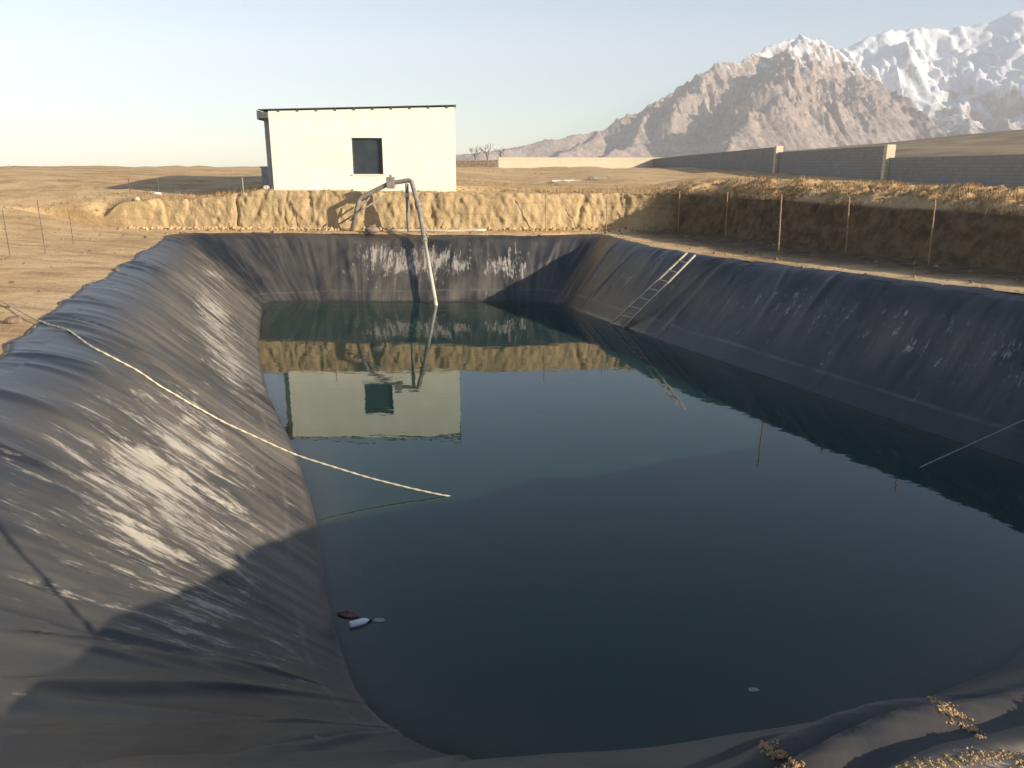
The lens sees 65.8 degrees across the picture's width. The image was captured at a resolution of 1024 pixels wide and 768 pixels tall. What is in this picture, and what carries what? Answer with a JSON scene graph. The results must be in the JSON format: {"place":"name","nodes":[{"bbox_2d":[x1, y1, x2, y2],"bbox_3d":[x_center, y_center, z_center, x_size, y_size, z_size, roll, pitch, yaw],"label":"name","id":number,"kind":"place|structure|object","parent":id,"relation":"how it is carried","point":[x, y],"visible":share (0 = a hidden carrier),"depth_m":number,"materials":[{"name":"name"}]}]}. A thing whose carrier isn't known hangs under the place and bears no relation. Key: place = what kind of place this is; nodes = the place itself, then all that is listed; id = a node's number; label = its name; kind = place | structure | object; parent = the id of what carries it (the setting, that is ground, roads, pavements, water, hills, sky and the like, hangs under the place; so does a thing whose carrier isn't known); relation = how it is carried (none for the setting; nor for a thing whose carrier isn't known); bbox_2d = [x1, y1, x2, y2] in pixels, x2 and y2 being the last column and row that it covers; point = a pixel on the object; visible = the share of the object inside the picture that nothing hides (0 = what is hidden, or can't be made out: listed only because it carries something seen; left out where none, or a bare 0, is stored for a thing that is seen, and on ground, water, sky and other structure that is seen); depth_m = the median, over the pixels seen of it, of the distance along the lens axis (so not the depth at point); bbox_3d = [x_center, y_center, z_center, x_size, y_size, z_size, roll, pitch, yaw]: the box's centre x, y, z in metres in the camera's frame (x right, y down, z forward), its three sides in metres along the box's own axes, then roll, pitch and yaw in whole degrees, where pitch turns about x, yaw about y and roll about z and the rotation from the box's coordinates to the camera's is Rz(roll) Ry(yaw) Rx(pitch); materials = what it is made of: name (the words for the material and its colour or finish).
{"place":"outdoors","nodes":[
{"label":"outdoors","id":0,"kind":"place"},
{"bbox_2d":[0,166,1023,355],"bbox_3d":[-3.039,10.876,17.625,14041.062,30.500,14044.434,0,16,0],"label":"ground","id":1,"kind":"structure","parent":0,"point":[884,232],"depth_m":33.60,"materials":[{"name":"beige soil"}]},
{"bbox_2d":[2,210,10,256],"bbox_3d":[-14.633,-4.204,22.962,0.032,1.666,0.032,0,16,0],"label":"fence post","id":2,"kind":"object","parent":1,"relation":"on","point":[6,233],"visible":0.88,"depth_m":22.91,"materials":[{"name":"brown wood"}]},
{"bbox_2d":[4,316,21,323],"bbox_3d":[-8.152,-1.032,12.947,0.186,0.151,0.267,13,20,39],"label":"stone","id":3,"kind":"object","parent":1,"relation":"on","point":[13,320],"visible":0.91,"depth_m":12.88,"materials":[{"name":"beige stone"}]},
{"bbox_2d":[37,200,45,253],"bbox_3d":[-14.205,-4.584,23.946,0.032,1.909,0.032,0,16,0],"label":"fence post","id":4,"kind":"object","parent":1,"relation":"on","point":[41,226],"visible":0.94,"depth_m":23.90,"materials":[{"name":"wood"}]},
{"bbox_2d":[260,166,268,185],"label":"electrical cabinet","id":5,"kind":"structure","parent":1,"relation":"on","point":[264,173],"depth_m":38.10,"materials":[{"name":"grey metal"}]},
{"bbox_2d":[324,186,327,230],"bbox_3d":[-8.016,-7.406,34.215,0.052,2.195,0.052,0,16,0],"label":"fence post","id":6,"kind":"object","parent":1,"relation":"on","point":[326,209],"visible":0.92,"depth_m":34.17,"materials":[{"name":"wood"}]},
{"bbox_2d":[256,105,455,191],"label":"pump house","id":7,"kind":"structure","parent":1,"relation":"on","point":[354,148],"depth_m":35.24,"materials":[{"name":"beige paint"}]},
{"bbox_2d":[352,138,384,175],"bbox_3d":[-6.439,-10.152,35.410,1.449,1.619,0.241,-1,16,-5],"label":"window","id":8,"kind":"structure","parent":7,"relation":"in","point":[367,154],"depth_m":35.48,"materials":[{"name":"glass"}]},
{"bbox_2d":[365,225,379,233],"bbox_3d":[-6.002,-6.613,34.058,0.584,0.456,0.429,6,16,19],"label":"clod","id":9,"kind":"object","parent":1,"relation":"on","point":[371,229],"visible":0.99,"depth_m":33.92,"materials":[{"name":"stone"}]},
{"bbox_2d":[2,165,749,214],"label":"dry scrub","id":10,"kind":"object","parent":1,"relation":"on","point":[259,187],"visible":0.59,"depth_m":36.80,"materials":[{"name":"beige plant"}]},
{"bbox_2d":[121,225,648,230],"bbox_3d":[-7.032,-6.773,35.033,26.145,0.921,1.042,0,16,1],"label":"rubble","id":11,"kind":"object","parent":1,"relation":"on","point":[171,227],"visible":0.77,"depth_m":34.88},
{"bbox_2d":[339,174,437,304],"bbox_3d":[-4.333,-5.962,32.865,2.388,5.243,6.555,-15,21,-43],"label":"inlet pipe","id":12,"kind":"object","parent":1,"relation":"on","point":[391,182],"visible":0.97,"depth_m":33.69,"materials":[{"name":"plastic"}]},
{"bbox_2d":[387,229,485,231],"bbox_3d":[-3.263,-6.633,34.223,4.276,0.151,0.216,0,16,0],"label":"ground pipe","id":13,"kind":"object","parent":1,"relation":"on","point":[431,230],"visible":0.96,"depth_m":34.19,"materials":[{"name":"plastic"}]},
{"bbox_2d":[469,145,477,159],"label":"bare tree","id":14,"kind":"object","parent":1,"relation":"on","point":[473,152],"visible":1,"depth_m":144.00,"materials":[{"name":"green plant"}]},
{"bbox_2d":[456,160,497,166],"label":"stone wall","id":15,"kind":"structure","parent":1,"relation":"on","point":[481,163],"depth_m":107.61,"materials":[{"name":"brown stone"}]},
{"bbox_2d":[479,143,491,159],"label":"bare tree","id":16,"kind":"object","parent":1,"relation":"on","point":[486,151],"visible":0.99,"depth_m":143.80,"materials":[{"name":"brown plant"}]},
{"bbox_2d":[0,232,1023,767],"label":"pond liner","id":17,"kind":"object","parent":1,"relation":"on","point":[166,594],"visible":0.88,"depth_m":9.66,"materials":[{"name":"black plastic"}]},
{"bbox_2d":[0,300,449,495],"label":"rope","id":18,"kind":"object","parent":17,"relation":"on","point":[137,370],"visible":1,"depth_m":13.00,"materials":[{"name":"beige fabric"}]},
{"bbox_2d":[610,252,695,327],"bbox_3d":[4.468,-2.945,26.091,3.170,2.874,0.435,8,18,28],"label":"ladder","id":19,"kind":"object","parent":17,"relation":"on","point":[656,294],"visible":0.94,"depth_m":25.95,"materials":[{"name":"metal"}]},
{"bbox_2d":[757,696,1023,767],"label":"spilled soil","id":20,"kind":"structure","parent":17,"relation":"on","point":[950,711],"depth_m":2.08,"materials":[{"name":"brown soil"}]},
{"bbox_2d":[921,420,1023,466],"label":"rope","id":21,"kind":"object","parent":17,"relation":"on","point":[972,443],"visible":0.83,"depth_m":14.15,"materials":[{"name":"fabric"}]},
{"bbox_2d":[0,178,1023,327],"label":"pebbles","id":22,"kind":"object","parent":1,"relation":"on","point":[695,239],"visible":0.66,"depth_m":28.38,"materials":[{"name":"stone"}]},
{"bbox_2d":[545,192,546,230],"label":"fence post","id":23,"kind":"object","parent":1,"relation":"on","point":[545,212],"visible":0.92,"depth_m":34.21,"materials":[{"name":"wood"}]},
{"bbox_2d":[498,157,655,168],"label":"block wall","id":24,"kind":"structure","parent":1,"relation":"on","point":[539,162],"depth_m":93.54,"materials":[{"name":"beige concrete"}]},
{"bbox_2d":[552,176,608,182],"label":"plastic sheet","id":25,"kind":"object","parent":1,"relation":"on","point":[568,180],"visible":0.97,"depth_m":55.22,"materials":[{"name":"white plastic"}]},
{"bbox_2d":[606,195,607,230],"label":"fence post","id":26,"kind":"object","parent":1,"relation":"on","point":[606,213],"visible":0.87,"depth_m":34.22,"materials":[{"name":"wood"}]},
{"bbox_2d":[678,191,679,230],"bbox_3d":[7.130,-7.231,33.870,0.097,1.973,0.070,0,16,0],"label":"fence post","id":27,"kind":"object","parent":1,"relation":"on","point":[678,210],"visible":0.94,"depth_m":33.81,"materials":[{"name":"wood"}]},
{"bbox_2d":[653,146,783,172],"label":"block wall","id":28,"kind":"structure","parent":1,"relation":"on","point":[764,159],"depth_m":75.37,"materials":[{"name":"grey concrete"}]},
{"bbox_2d":[725,192,727,235],"bbox_3d":[8.415,-6.501,31.104,0.090,2.022,0.061,0,16,0],"label":"fence post","id":29,"kind":"object","parent":1,"relation":"on","point":[726,214],"visible":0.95,"depth_m":31.04,"materials":[{"name":"wood"}]},
{"bbox_2d":[778,194,781,251],"bbox_3d":[8.212,-4.918,24.281,0.102,1.742,0.061,0,16,0],"label":"fence post","id":30,"kind":"object","parent":1,"relation":"on","point":[780,222],"visible":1,"depth_m":24.27,"materials":[{"name":"wood"}]},
{"bbox_2d":[647,174,1023,216],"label":"dry grass","id":31,"kind":"structure","parent":1,"relation":"on","point":[902,185],"depth_m":27.04,"materials":[{"name":"brown plant"}]},
{"bbox_2d":[777,145,895,179],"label":"block wall","id":32,"kind":"structure","parent":1,"relation":"on","point":[871,163],"depth_m":58.70,"materials":[{"name":"grey concrete"}]},
{"bbox_2d":[845,197,849,253],"bbox_3d":[10.566,-4.842,24.953,0.145,2.058,0.061,0,16,0],"label":"fence post","id":33,"kind":"object","parent":1,"relation":"on","point":[848,214],"visible":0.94,"depth_m":24.89,"materials":[{"name":"metal"}]},
{"bbox_2d":[928,200,935,263],"bbox_3d":[11.621,-4.052,21.954,0.109,2.046,0.061,0,16,0],"label":"fence post","id":34,"kind":"object","parent":1,"relation":"on","point":[933,220],"visible":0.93,"depth_m":21.90,"materials":[{"name":"metal"}]},
{"bbox_2d":[887,155,1023,185],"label":"block wall","id":35,"kind":"structure","parent":1,"relation":"on","point":[996,170],"depth_m":47.30,"materials":[{"name":"grey concrete"}]},
{"bbox_2d":[0,0,1023,166],"label":"sky","id":36,"kind":"structure","parent":0,"point":[124,83],"materials":[{"name":"blue"}]},
{"bbox_2d":[262,302,1023,757],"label":"water","id":37,"kind":"structure","parent":0,"point":[612,538],"depth_m":11.77,"materials":[{"name":"liquid"}]},
{"bbox_2d":[337,609,358,617],"bbox_3d":[-1.988,2.771,9.610,0.288,0.074,0.155,6,16,19],"label":"plastic bag","id":38,"kind":"object","parent":37,"relation":"on","point":[349,613],"visible":1,"depth_m":9.59,"materials":[{"name":"plastic"}]},
{"bbox_2d":[349,618,371,627],"bbox_3d":[-1.804,2.835,9.422,0.268,0.083,0.084,-8,17,-27],"label":"plastic bottle","id":39,"kind":"object","parent":37,"relation":"on","point":[357,622],"visible":1,"depth_m":9.38,"materials":[{"name":"white plastic"}]},
{"bbox_2d":[373,618,384,621],"bbox_3d":[-1.593,2.823,9.492,0.148,0.029,0.092,0,16,0],"label":"foam scrap","id":40,"kind":"object","parent":37,"relation":"on","point":[378,620],"visible":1,"depth_m":9.48,"materials":[{"name":"white plastic"}]},
{"bbox_2d":[748,687,758,691],"bbox_3d":[2.515,3.175,8.239,0.110,0.018,0.068,0,16,0],"label":"foam scrap","id":41,"kind":"object","parent":37,"relation":"on","point":[753,689],"visible":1,"depth_m":8.23,"materials":[{"name":"white plastic"}]},
{"bbox_2d":[456,34,962,160],"bbox_3d":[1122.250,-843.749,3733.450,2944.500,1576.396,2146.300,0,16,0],"label":"mountain","id":42,"kind":"structure","parent":0,"point":[800,92],"depth_m":3378.85,"materials":[{"name":"stone"}]},
{"bbox_2d":[783,129,1023,157],"bbox_3d":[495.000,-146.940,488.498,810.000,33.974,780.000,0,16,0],"label":"hill","id":43,"kind":"structure","parent":0,"point":[1009,142],"depth_m":462.80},
{"bbox_2d":[839,10,1023,133],"bbox_3d":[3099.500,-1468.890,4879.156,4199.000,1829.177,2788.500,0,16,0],"label":"mountain","id":44,"kind":"structure","parent":0,"point":[966,80],"depth_m":4758.63,"materials":[{"name":"white snow"}]},
{"bbox_2d":[1004,759,1023,767],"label":"gravel","id":45,"kind":"structure","parent":0,"point":[1018,761],"depth_m":2.03,"materials":[{"name":"beige gravel"}]}
]}

